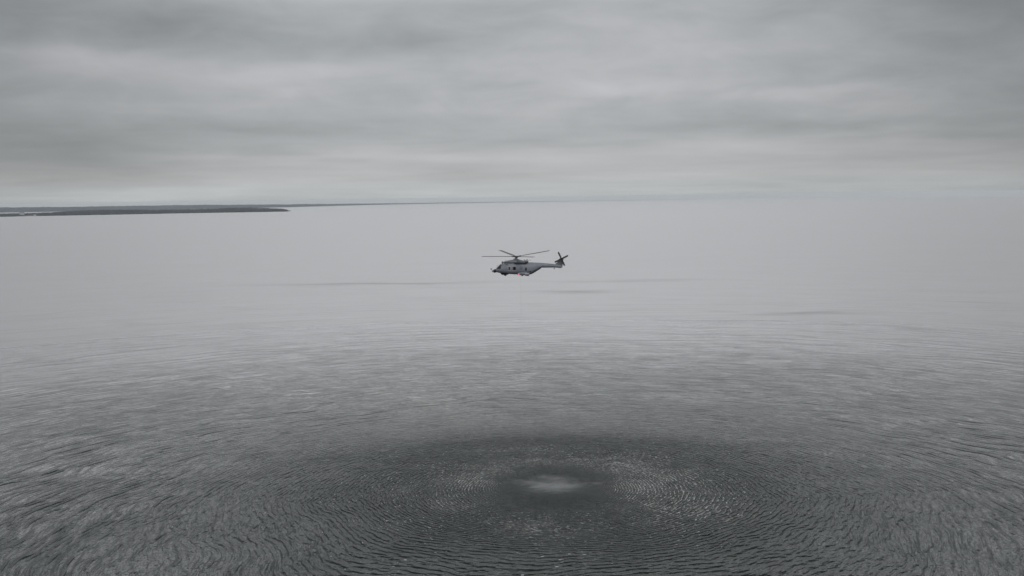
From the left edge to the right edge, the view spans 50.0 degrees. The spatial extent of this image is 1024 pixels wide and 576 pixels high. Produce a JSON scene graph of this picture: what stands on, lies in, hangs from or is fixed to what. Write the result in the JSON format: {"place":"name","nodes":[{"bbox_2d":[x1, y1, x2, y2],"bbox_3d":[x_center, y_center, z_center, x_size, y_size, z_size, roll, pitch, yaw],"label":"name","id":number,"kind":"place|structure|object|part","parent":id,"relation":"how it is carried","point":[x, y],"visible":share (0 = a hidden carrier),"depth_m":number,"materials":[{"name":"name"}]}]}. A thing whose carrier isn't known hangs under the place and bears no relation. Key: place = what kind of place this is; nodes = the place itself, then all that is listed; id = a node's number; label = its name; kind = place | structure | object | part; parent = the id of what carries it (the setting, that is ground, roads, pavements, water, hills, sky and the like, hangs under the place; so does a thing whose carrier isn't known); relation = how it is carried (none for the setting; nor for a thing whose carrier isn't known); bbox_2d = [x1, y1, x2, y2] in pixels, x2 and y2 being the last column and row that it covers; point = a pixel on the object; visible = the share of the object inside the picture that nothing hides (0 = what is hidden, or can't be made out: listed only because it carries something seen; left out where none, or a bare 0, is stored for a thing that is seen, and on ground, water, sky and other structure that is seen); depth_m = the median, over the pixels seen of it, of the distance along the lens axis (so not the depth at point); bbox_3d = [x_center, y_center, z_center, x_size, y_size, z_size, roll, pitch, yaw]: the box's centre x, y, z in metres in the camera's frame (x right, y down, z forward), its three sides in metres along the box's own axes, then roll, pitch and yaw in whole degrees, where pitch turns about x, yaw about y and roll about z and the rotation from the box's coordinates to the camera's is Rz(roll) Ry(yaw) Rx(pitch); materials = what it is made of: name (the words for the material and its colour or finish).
{"place":"outdoors","nodes":[
{"label":"outdoors","id":0,"kind":"place"},
{"bbox_2d":[113,210,290,214],"bbox_3d":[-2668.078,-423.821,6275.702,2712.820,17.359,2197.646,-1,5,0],"label":"headland","id":1,"kind":"structure","parent":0,"point":[219,212],"depth_m":6337.53,"materials":[{"name":"grey"}]},
{"bbox_2d":[0,207,287,216],"bbox_3d":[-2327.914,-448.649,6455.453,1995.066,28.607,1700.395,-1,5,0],"label":"forest","id":2,"kind":"object","parent":1,"relation":"on","point":[120,212],"visible":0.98,"depth_m":6323.33,"materials":[{"name":"grey plant"}]},
{"bbox_2d":[0,199,696,212],"bbox_3d":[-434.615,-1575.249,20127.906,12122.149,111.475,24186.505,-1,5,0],"label":"coast","id":3,"kind":"structure","parent":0,"point":[40,209],"depth_m":11087.91},
{"bbox_2d":[0,195,1023,575],"bbox_3d":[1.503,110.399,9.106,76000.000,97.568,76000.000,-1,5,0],"label":"water","id":4,"kind":"structure","parent":0,"point":[766,387],"depth_m":353.84,"materials":[{"name":"grey liquid"}]},
{"bbox_2d":[0,0,1023,207],"label":"sky","id":5,"kind":"structure","parent":0,"point":[103,102],"materials":[{"name":"grey"}]},
{"bbox_2d":[482,250,567,275],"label":"helicopter","id":6,"kind":"object","parent":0,"point":[521,268],"visible":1,"depth_m":232.59,"materials":[{"name":"grey paint"}]},
{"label":"sliding door","id":7,"kind":"part","parent":6,"relation":"part of","materials":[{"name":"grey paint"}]}
]}

